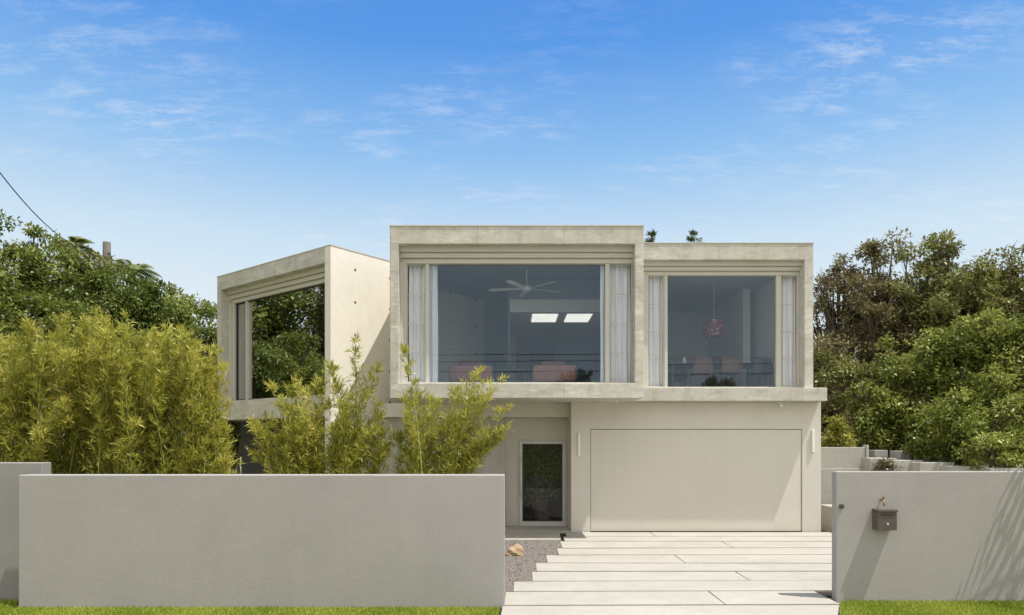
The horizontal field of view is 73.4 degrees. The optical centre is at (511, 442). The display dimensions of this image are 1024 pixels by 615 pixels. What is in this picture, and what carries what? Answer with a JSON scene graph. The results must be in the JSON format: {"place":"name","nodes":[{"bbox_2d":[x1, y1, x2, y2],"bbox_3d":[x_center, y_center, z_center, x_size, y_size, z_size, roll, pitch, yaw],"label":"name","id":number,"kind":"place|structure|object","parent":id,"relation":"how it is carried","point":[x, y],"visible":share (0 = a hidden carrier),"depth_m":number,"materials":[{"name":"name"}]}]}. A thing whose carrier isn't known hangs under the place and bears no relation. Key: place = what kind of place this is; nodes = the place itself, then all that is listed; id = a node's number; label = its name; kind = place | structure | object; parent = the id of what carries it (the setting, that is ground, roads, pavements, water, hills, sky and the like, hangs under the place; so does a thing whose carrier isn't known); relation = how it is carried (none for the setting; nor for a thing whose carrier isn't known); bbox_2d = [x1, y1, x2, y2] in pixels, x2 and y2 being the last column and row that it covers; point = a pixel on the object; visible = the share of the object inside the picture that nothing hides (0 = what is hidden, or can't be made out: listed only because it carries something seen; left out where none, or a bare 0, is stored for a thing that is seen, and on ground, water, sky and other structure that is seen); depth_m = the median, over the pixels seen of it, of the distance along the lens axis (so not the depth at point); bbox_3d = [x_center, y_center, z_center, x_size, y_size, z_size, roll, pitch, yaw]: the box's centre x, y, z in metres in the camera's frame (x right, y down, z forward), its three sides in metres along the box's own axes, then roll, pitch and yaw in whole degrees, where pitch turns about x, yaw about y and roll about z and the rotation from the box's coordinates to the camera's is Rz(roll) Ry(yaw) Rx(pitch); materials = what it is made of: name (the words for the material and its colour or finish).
{"place":"outdoors","nodes":[
{"label":"outdoors","id":0,"kind":"place"},
{"bbox_2d":[0,598,1023,614],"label":"grass","id":1,"kind":"structure","parent":0,"point":[956,608],"depth_m":8.61,"materials":[{"name":"green plant"}]},
{"bbox_2d":[0,0,1023,440],"label":"sky","id":2,"kind":"structure","parent":0,"point":[203,141],"materials":[{"name":"blue"}]},
{"bbox_2d":[1,449,1023,614],"bbox_3d":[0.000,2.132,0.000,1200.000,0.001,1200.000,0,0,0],"label":"ground","id":3,"kind":"structure","parent":0,"point":[524,518],"depth_m":8.76,"materials":[{"name":"soil"}]},
{"bbox_2d":[0,253,24,308],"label":"tree","id":4,"kind":"object","parent":3,"relation":"on","point":[4,275],"visible":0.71,"depth_m":19.90,"materials":[{"name":"green plant"}]},
{"bbox_2d":[0,328,33,461],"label":"bamboo plant","id":5,"kind":"object","parent":3,"relation":"on","point":[2,357],"visible":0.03,"depth_m":11.32,"materials":[{"name":"green plant"}]},
{"bbox_2d":[0,278,33,338],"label":"tree","id":6,"kind":"object","parent":3,"relation":"on","point":[7,289],"visible":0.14,"depth_m":19.74,"materials":[{"name":"green plant"}]},
{"bbox_2d":[0,462,50,600],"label":"street wall","id":7,"kind":"structure","parent":3,"relation":"on","point":[10,472],"depth_m":9.22,"materials":[{"name":"paint"}]},
{"bbox_2d":[0,315,76,473],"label":"bamboo plant","id":8,"kind":"object","parent":3,"relation":"on","point":[20,411],"visible":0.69,"depth_m":10.64,"materials":[{"name":"green plant"}]},
{"bbox_2d":[0,209,92,380],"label":"tree","id":9,"kind":"object","parent":3,"relation":"on","point":[31,258],"visible":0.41,"depth_m":21.61,"materials":[{"name":"green plant"}]},
{"bbox_2d":[0,289,96,412],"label":"tree","id":10,"kind":"object","parent":3,"relation":"on","point":[36,303],"visible":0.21,"depth_m":17.81,"materials":[{"name":"green plant"}]},
{"bbox_2d":[11,238,126,471],"bbox_3d":[-14.904,-2.300,23.135,4.368,9.079,3.813,0,0,0],"label":"tree","id":11,"kind":"object","parent":3,"relation":"on","point":[109,264],"visible":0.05,"depth_m":22.66,"materials":[{"name":"green plant"}]},
{"bbox_2d":[42,236,101,261],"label":"palm tree","id":12,"kind":"object","parent":3,"relation":"on","point":[75,240],"visible":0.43,"depth_m":26.96,"materials":[{"name":"green plant"}]},
{"bbox_2d":[35,306,130,473],"bbox_3d":[-7.073,-0.103,11.284,1.968,4.450,1.344,0,0,0],"label":"bamboo plant","id":13,"kind":"object","parent":3,"relation":"on","point":[83,415],"visible":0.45,"depth_m":11.07,"materials":[{"name":"green plant"}]},
{"bbox_2d":[89,241,111,263],"bbox_3d":[-16.602,-3.006,27.932,0.900,10.252,0.523,0,0,0],"label":"power pole","id":14,"kind":"object","parent":3,"relation":"on","point":[106,248],"visible":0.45,"depth_m":27.86,"materials":[{"name":"beige concrete"}]},
{"bbox_2d":[0,172,90,251],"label":"power cable","id":15,"kind":"object","parent":14,"relation":"attached to","point":[31,209],"visible":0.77,"depth_m":20.07,"materials":[{"name":"black rubber"}]},
{"bbox_2d":[60,309,177,473],"bbox_3d":[-6.230,-0.047,10.950,2.163,4.335,1.262,0,0,0],"label":"bamboo plant","id":16,"kind":"object","parent":3,"relation":"on","point":[120,454],"visible":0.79,"depth_m":10.76,"materials":[{"name":"green plant"}]},
{"bbox_2d":[52,262,193,361],"bbox_3d":[-12.143,-1.627,21.050,4.091,7.732,3.322,0,0,0],"label":"tree","id":17,"kind":"object","parent":3,"relation":"on","point":[143,305],"visible":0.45,"depth_m":20.78,"materials":[{"name":"green plant"}]},
{"bbox_2d":[65,318,196,467],"bbox_3d":[-10.358,-0.597,19.037,3.308,5.695,3.875,0,0,0],"label":"bamboo plant","id":18,"kind":"object","parent":3,"relation":"on","point":[139,325],"visible":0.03,"depth_m":18.81,"materials":[{"name":"green plant"}]},
{"bbox_2d":[114,259,162,290],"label":"palm tree","id":19,"kind":"object","parent":3,"relation":"on","point":[144,267],"visible":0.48,"depth_m":26.50,"materials":[{"name":"green plant"}]},
{"bbox_2d":[137,281,205,473],"bbox_3d":[-12.085,-1.592,22.994,3.622,7.662,3.641,0,0,0],"label":"tree","id":20,"kind":"object","parent":3,"relation":"on","point":[183,318],"visible":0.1,"depth_m":22.96,"materials":[{"name":"green plant"}]},
{"bbox_2d":[128,319,231,473],"bbox_3d":[-5.654,0.311,11.402,1.801,4.781,1.463,0,0,42],"label":"bamboo plant","id":21,"kind":"object","parent":3,"relation":"on","point":[178,369],"visible":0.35,"depth_m":11.06,"materials":[{"name":"green plant"}]},
{"bbox_2d":[166,292,216,424],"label":"tree","id":22,"kind":"object","parent":3,"relation":"on","point":[207,308],"visible":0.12,"depth_m":24.27,"materials":[{"name":"green plant"}]},
{"bbox_2d":[163,342,244,473],"bbox_3d":[-5.238,0.210,11.124,1.857,3.823,1.307,0,0,-21],"label":"bamboo plant","id":23,"kind":"object","parent":3,"relation":"on","point":[211,459],"visible":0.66,"depth_m":11.03,"materials":[{"name":"green plant"}]},
{"bbox_2d":[210,393,241,473],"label":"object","id":24,"kind":"object","parent":3,"relation":"on","point":[236,429],"visible":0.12,"depth_m":25.31,"materials":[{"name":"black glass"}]},
{"bbox_2d":[19,474,504,608],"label":"street wall","id":25,"kind":"structure","parent":3,"relation":"on","point":[142,541],"depth_m":8.79,"materials":[{"name":"grey paint"}]},
{"bbox_2d":[244,369,333,473],"bbox_3d":[-3.307,0.475,10.635,1.543,3.292,1.342,0,0,-25],"label":"bamboo plant","id":26,"kind":"object","parent":3,"relation":"on","point":[304,448],"visible":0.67,"depth_m":10.55,"materials":[{"name":"green plant"}]},
{"bbox_2d":[316,332,398,473],"bbox_3d":[-2.364,0.186,10.432,1.268,3.869,1.312,0,0,0],"label":"bamboo plant","id":27,"kind":"object","parent":3,"relation":"on","point":[347,446],"visible":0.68,"depth_m":10.43,"materials":[{"name":"green plant"}]},
{"bbox_2d":[390,342,450,473],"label":"bamboo plant","id":28,"kind":"object","parent":3,"relation":"on","point":[418,457],"visible":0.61,"depth_m":10.37,"materials":[{"name":"green plant"}]},
{"bbox_2d":[523,445,560,519],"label":"shrub","id":29,"kind":"object","parent":3,"relation":"on","point":[541,470],"visible":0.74,"depth_m":17.93,"materials":[{"name":"green plant"}]},
{"bbox_2d":[644,229,657,241],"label":"pine tree","id":30,"kind":"object","parent":3,"relation":"on","point":[652,234],"visible":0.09,"depth_m":30.89,"materials":[{"name":"green plant"}]},
{"bbox_2d":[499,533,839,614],"bbox_3d":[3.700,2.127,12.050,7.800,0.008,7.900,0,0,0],"label":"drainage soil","id":31,"kind":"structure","parent":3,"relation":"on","point":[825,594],"depth_m":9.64,"materials":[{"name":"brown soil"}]},
{"bbox_2d":[685,229,701,241],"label":"pine tree","id":32,"kind":"object","parent":3,"relation":"on","point":[693,233],"visible":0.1,"depth_m":32.92,"materials":[{"name":"green plant"}]},
{"bbox_2d":[821,504,831,531],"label":"garden wall","id":33,"kind":"structure","parent":3,"relation":"on","point":[826,517],"depth_m":16.40,"materials":[{"name":"beige concrete"}]},
{"bbox_2d":[813,330,866,444],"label":"tree","id":34,"kind":"object","parent":3,"relation":"on","point":[818,366],"visible":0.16,"depth_m":22.48,"materials":[{"name":"green plant"}]},
{"bbox_2d":[821,413,858,446],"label":"shrub","id":35,"kind":"object","parent":3,"relation":"on","point":[837,435],"visible":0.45,"depth_m":18.45,"materials":[{"name":"green plant"}]},
{"bbox_2d":[821,445,868,503],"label":"garden wall","id":36,"kind":"structure","parent":3,"relation":"on","point":[841,458],"depth_m":17.35,"materials":[{"name":"grey concrete"}]},
{"bbox_2d":[813,253,880,387],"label":"tree","id":37,"kind":"object","parent":3,"relation":"on","point":[823,303],"visible":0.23,"depth_m":24.84,"materials":[{"name":"green plant"}]},
{"bbox_2d":[813,348,923,449],"bbox_3d":[10.737,-0.275,20.356,3.860,5.115,3.281,0,0,0],"label":"tree","id":38,"kind":"object","parent":3,"relation":"on","point":[842,370],"visible":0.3,"depth_m":20.29,"materials":[{"name":"green plant"}]},
{"bbox_2d":[869,450,887,457],"bbox_3d":[9.617,1.190,18.100,0.343,1.960,0.400,0,0,0],"label":"garden step","id":39,"kind":"object","parent":3,"relation":"on","point":[878,453],"visible":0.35,"depth_m":17.90,"materials":[{"name":"grey paint"}]},
{"bbox_2d":[862,457,896,470],"bbox_3d":[9.178,1.284,17.400,0.669,1.772,0.800,0,0,0],"label":"garden step","id":40,"kind":"object","parent":3,"relation":"on","point":[867,465],"visible":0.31,"depth_m":17.01,"materials":[{"name":"grey concrete"}]},
{"bbox_2d":[871,456,903,470],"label":"shrub","id":41,"kind":"object","parent":3,"relation":"on","point":[883,465],"visible":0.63,"depth_m":16.75,"materials":[{"name":"green plant"}]},
{"bbox_2d":[828,227,958,396],"bbox_3d":[12.858,-2.584,24.114,3.835,9.655,4.322,0,0,0],"label":"tree","id":42,"kind":"object","parent":3,"relation":"on","point":[879,315],"visible":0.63,"depth_m":23.33,"materials":[{"name":"green plant"}]},
{"bbox_2d":[846,393,942,459],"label":"shrub","id":43,"kind":"object","parent":3,"relation":"on","point":[888,437],"visible":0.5,"depth_m":18.64,"materials":[{"name":"green plant"}]},
{"bbox_2d":[890,451,910,459],"bbox_3d":[10.055,1.197,17.800,0.337,1.945,0.400,0,0,0],"label":"garden step","id":44,"kind":"object","parent":3,"relation":"on","point":[898,455],"visible":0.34,"depth_m":17.60,"materials":[{"name":"grey paint"}]},
{"bbox_2d":[885,460,922,470],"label":"garden wall","id":45,"kind":"structure","parent":3,"relation":"on","point":[905,464],"depth_m":16.60,"materials":[{"name":"grey concrete"}]},
{"bbox_2d":[855,275,955,422],"bbox_3d":[15.485,-2.102,25.917,5.683,8.770,4.522,0,0,0],"label":"tree","id":46,"kind":"object","parent":3,"relation":"on","point":[856,356],"depth_m":25.51,"materials":[{"name":"green plant"}]},
{"bbox_2d":[846,326,1000,455],"bbox_3d":[11.458,-0.460,18.877,4.254,5.486,2.727,0,0,0],"label":"tree","id":47,"kind":"object","parent":3,"relation":"on","point":[928,355],"visible":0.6,"depth_m":18.69,"materials":[{"name":"green plant"}]},
{"bbox_2d":[915,457,932,461],"bbox_3d":[10.412,1.259,17.400,0.256,1.822,0.400,0,0,0],"label":"garden step","id":48,"kind":"object","parent":3,"relation":"on","point":[926,460],"depth_m":17.20,"materials":[{"name":"grey paint"}]},
{"bbox_2d":[832,471,1023,601],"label":"street wall","id":49,"kind":"structure","parent":3,"relation":"on","point":[955,535],"depth_m":9.14,"materials":[{"name":"grey paint"}]},
{"bbox_2d":[872,508,897,529],"bbox_3d":[4.910,1.018,9.056,0.262,0.274,0.162,0,0,0],"label":"mailbox","id":50,"kind":"object","parent":49,"relation":"attached to","point":[884,518],"visible":1,"depth_m":8.99,"materials":[{"name":"brown metal"}]},
{"bbox_2d":[910,462,953,470],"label":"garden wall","id":51,"kind":"structure","parent":3,"relation":"on","point":[924,466],"depth_m":16.20,"materials":[{"name":"grey concrete"}]},
{"bbox_2d":[933,457,954,462],"bbox_3d":[10.761,1.275,17.200,0.398,1.790,0.400,0,0,0],"label":"garden step","id":52,"kind":"object","parent":3,"relation":"on","point":[952,458],"visible":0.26,"depth_m":17.00,"materials":[{"name":"grey paint"}]},
{"bbox_2d":[883,229,1018,421],"bbox_3d":[14.498,-2.474,22.833,4.208,9.435,3.761,0,0,0],"label":"tree","id":53,"kind":"object","parent":3,"relation":"on","point":[968,297],"visible":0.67,"depth_m":22.39,"materials":[{"name":"green plant"}]},
{"bbox_2d":[899,380,1023,470],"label":"shrub","id":54,"kind":"object","parent":3,"relation":"on","point":[970,419],"visible":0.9,"depth_m":16.48,"materials":[{"name":"green plant"}]},
{"bbox_2d":[940,465,993,470],"bbox_3d":[10.589,1.362,16.200,1.008,1.615,0.800,0,0,0],"label":"garden step","id":55,"kind":"object","parent":3,"relation":"on","point":[956,468],"visible":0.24,"depth_m":15.80,"materials":[{"name":"grey concrete"}]},
{"bbox_2d":[923,306,1023,466],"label":"tree","id":56,"kind":"object","parent":3,"relation":"on","point":[987,320],"visible":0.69,"depth_m":17.72,"materials":[{"name":"green plant"}]},
{"bbox_2d":[944,248,1023,455],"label":"tree","id":57,"kind":"object","parent":3,"relation":"on","point":[1001,267],"visible":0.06,"depth_m":23.30,"materials":[{"name":"green plant"}]},
{"bbox_2d":[979,312,1023,397],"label":"tree","id":58,"kind":"object","parent":3,"relation":"on","point":[1011,347],"visible":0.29,"depth_m":17.65,"materials":[{"name":"green plant"}]},
{"bbox_2d":[979,467,1023,470],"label":"garden step","id":59,"kind":"object","parent":3,"relation":"on","point":[1003,469],"visible":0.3,"depth_m":15.41,"materials":[{"name":"grey concrete"}]},
{"bbox_2d":[983,240,1023,466],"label":"tree","id":60,"kind":"object","parent":3,"relation":"on","point":[1015,289],"visible":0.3,"depth_m":22.72,"materials":[{"name":"green plant"}]},
{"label":"gravel bed","id":61,"kind":"structure","parent":3,"relation":"on","visible":0},
{"bbox_2d":[431,364,513,473],"bbox_3d":[-0.676,0.449,10.523,1.487,3.344,0.966,0,0,0],"label":"bamboo plant","id":62,"kind":"object","parent":61,"relation":"on","point":[456,462],"visible":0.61,"depth_m":10.42,"materials":[{"name":"green plant"}]},
{"bbox_2d":[217,225,826,532],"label":"house","id":63,"kind":"structure","parent":0,"point":[638,453],"depth_m":16.02,"materials":[{"name":"concrete"}]},
{"bbox_2d":[227,266,324,400],"bbox_3d":[-5.971,-2.640,17.724,4.603,3.080,0.320,0,0,38],"label":"window","id":64,"kind":"structure","parent":63,"relation":"in","point":[277,326],"depth_m":17.92,"materials":[{"name":"beige metal"}]},
{"bbox_2d":[408,265,437,381],"bbox_3d":[-1.941,-2.675,15.030,0.661,2.810,0.099,0,0,0],"label":"curtain","id":65,"kind":"object","parent":63,"relation":"hanging from","point":[416,285],"visible":0.64,"depth_m":15.03,"materials":[{"name":"white fabric"}]},
{"bbox_2d":[449,361,493,381],"bbox_3d":[-0.942,-1.562,16.070,1.000,0.620,0.900,0,0,0],"label":"armchair","id":66,"kind":"object","parent":63,"relation":"on","point":[461,369],"visible":0.57,"depth_m":15.62,"materials":[{"name":"pink fabric"}]},
{"bbox_2d":[495,369,527,381],"bbox_3d":[-0.009,-1.502,16.650,0.795,0.500,0.500,0,0,0],"label":"side table","id":67,"kind":"object","parent":63,"relation":"on","point":[499,371],"visible":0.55,"depth_m":16.45,"materials":[{"name":"grey"}]},
{"bbox_2d":[400,246,633,382],"bbox_3d":[0.103,-2.710,14.840,4.994,2.940,0.320,0,0,0],"label":"window","id":68,"kind":"structure","parent":63,"relation":"in","point":[427,256],"depth_m":14.82,"materials":[{"name":"beige metal"}]},
{"bbox_2d":[489,270,557,296],"bbox_3d":[0.323,-3.893,16.647,1.783,0.514,1.764,0,0,0],"label":"ceiling fan","id":69,"kind":"object","parent":63,"relation":"hanging from","point":[526,288],"visible":1,"depth_m":16.58,"materials":[{"name":"white paint"}]},
{"bbox_2d":[519,441,565,525],"bbox_3d":[0.752,1.017,16.997,1.141,2.106,0.186,0,0,0],"label":"front door","id":70,"kind":"structure","parent":63,"relation":"in","point":[521,523],"depth_m":16.98,"materials":[{"name":"black glass"}]},
{"bbox_2d":[530,339,554,381],"bbox_3d":[0.950,-2.246,21.590,0.800,1.988,0.020,0,0,0],"label":"doorway","id":71,"kind":"structure","parent":63,"relation":"in","point":[541,350],"depth_m":21.58,"materials":[{"name":"grey"}]},
{"bbox_2d":[532,361,576,381],"bbox_3d":[0.976,-1.562,16.070,1.000,0.620,0.900,0,0,0],"label":"armchair","id":72,"kind":"object","parent":63,"relation":"on","point":[553,371],"visible":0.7,"depth_m":15.62,"materials":[{"name":"pink fabric"}]},
{"bbox_2d":[600,265,630,381],"bbox_3d":[2.259,-2.675,15.030,0.661,2.810,0.098,0,0,0],"label":"curtain","id":73,"kind":"object","parent":63,"relation":"hanging from","point":[620,340],"visible":0.67,"depth_m":15.03,"materials":[{"name":"white fabric"}]},
{"bbox_2d":[649,277,662,385],"bbox_3d":[3.387,-2.675,16.250,0.439,2.810,0.098,0,0,0],"label":"curtain","id":74,"kind":"object","parent":63,"relation":"hanging from","point":[655,324],"visible":0.74,"depth_m":16.25,"materials":[{"name":"white fabric"}]},
{"bbox_2d":[668,369,686,386],"bbox_3d":[4.548,-1.662,19.000,0.500,0.820,0.500,0,0,0],"label":"dining chair","id":75,"kind":"object","parent":63,"relation":"on","point":[680,375],"visible":0.61,"depth_m":18.78,"materials":[{"name":"grey fabric"}]},
{"bbox_2d":[591,430,800,530],"bbox_3d":[4.289,0.893,16.039,4.902,2.364,0.042,0,0,0],"label":"garage door","id":76,"kind":"structure","parent":63,"relation":"in","point":[642,480],"depth_m":16.02,"materials":[{"name":"beige paint"}]},
{"bbox_2d":[690,357,712,386],"bbox_3d":[4.657,-1.662,16.950,0.500,0.820,0.500,0,0,0],"label":"dining chair","id":77,"kind":"object","parent":63,"relation":"on","point":[702,365],"visible":0.88,"depth_m":16.73,"materials":[{"name":"fabric"}]},
{"bbox_2d":[703,319,724,337],"bbox_3d":[5.256,-3.446,17.900,0.550,1.408,0.550,0,0,0],"label":"pendant lamp","id":78,"kind":"object","parent":63,"relation":"hanging from","point":[713,328],"visible":1,"depth_m":17.68,"materials":[{"name":"pink"}]},
{"bbox_2d":[668,363,760,386],"bbox_3d":[5.155,-1.622,17.800,2.351,0.740,1.000,0,0,0],"label":"dining table","id":79,"kind":"object","parent":63,"relation":"on","point":[673,366],"visible":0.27,"depth_m":17.43,"materials":[{"name":"grey"}]},
{"bbox_2d":[679,343,686,362],"bbox_3d":[4.453,-2.308,17.774,0.282,0.632,0.291,0,0,-29],"label":"vase","id":80,"kind":"object","parent":79,"relation":"on","point":[684,360],"visible":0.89,"depth_m":17.72,"materials":[{"name":"white ceramic"}]},
{"bbox_2d":[644,261,801,387],"bbox_3d":[4.749,-2.710,16.060,3.909,2.940,0.320,0,0,0],"label":"window","id":81,"kind":"structure","parent":63,"relation":"in","point":[665,269],"depth_m":16.04,"materials":[{"name":"beige metal"}]},
{"bbox_2d":[718,357,741,386],"bbox_3d":[5.358,-1.662,16.950,0.500,0.820,0.500,0,0,0],"label":"dining chair","id":82,"kind":"object","parent":63,"relation":"on","point":[731,365],"visible":0.92,"depth_m":16.73,"materials":[{"name":"fabric"}]},
{"bbox_2d":[749,359,772,386],"bbox_3d":[6.257,-1.662,17.300,0.500,0.820,0.500,0,0,0],"label":"dining chair","id":83,"kind":"object","parent":63,"relation":"on","point":[763,368],"visible":0.91,"depth_m":17.09,"materials":[{"name":"grey"}]},
{"bbox_2d":[781,277,795,385],"bbox_3d":[6.500,-2.675,16.250,0.389,2.810,0.100,0,0,0],"label":"curtain","id":84,"kind":"object","parent":63,"relation":"hanging from","point":[788,372],"visible":0.73,"depth_m":16.25,"materials":[{"name":"white fabric"}]},
{"bbox_2d":[505,540,563,591],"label":"gravel","id":85,"kind":"structure","parent":0,"point":[534,550],"depth_m":12.31,"materials":[{"name":"grey gravel"}]},
{"bbox_2d":[505,544,523,555],"bbox_3d":[0.047,2.002,12.750,0.344,0.226,0.285,0,0,0],"label":"boulder","id":86,"kind":"object","parent":85,"relation":"on","point":[516,550],"visible":0.97,"depth_m":12.65,"materials":[{"name":"beige stone"}]},
{"bbox_2d":[501,526,838,614],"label":"driveway","id":87,"kind":"structure","parent":0,"point":[685,573],"depth_m":10.85,"materials":[{"name":"white concrete"}]}
]}

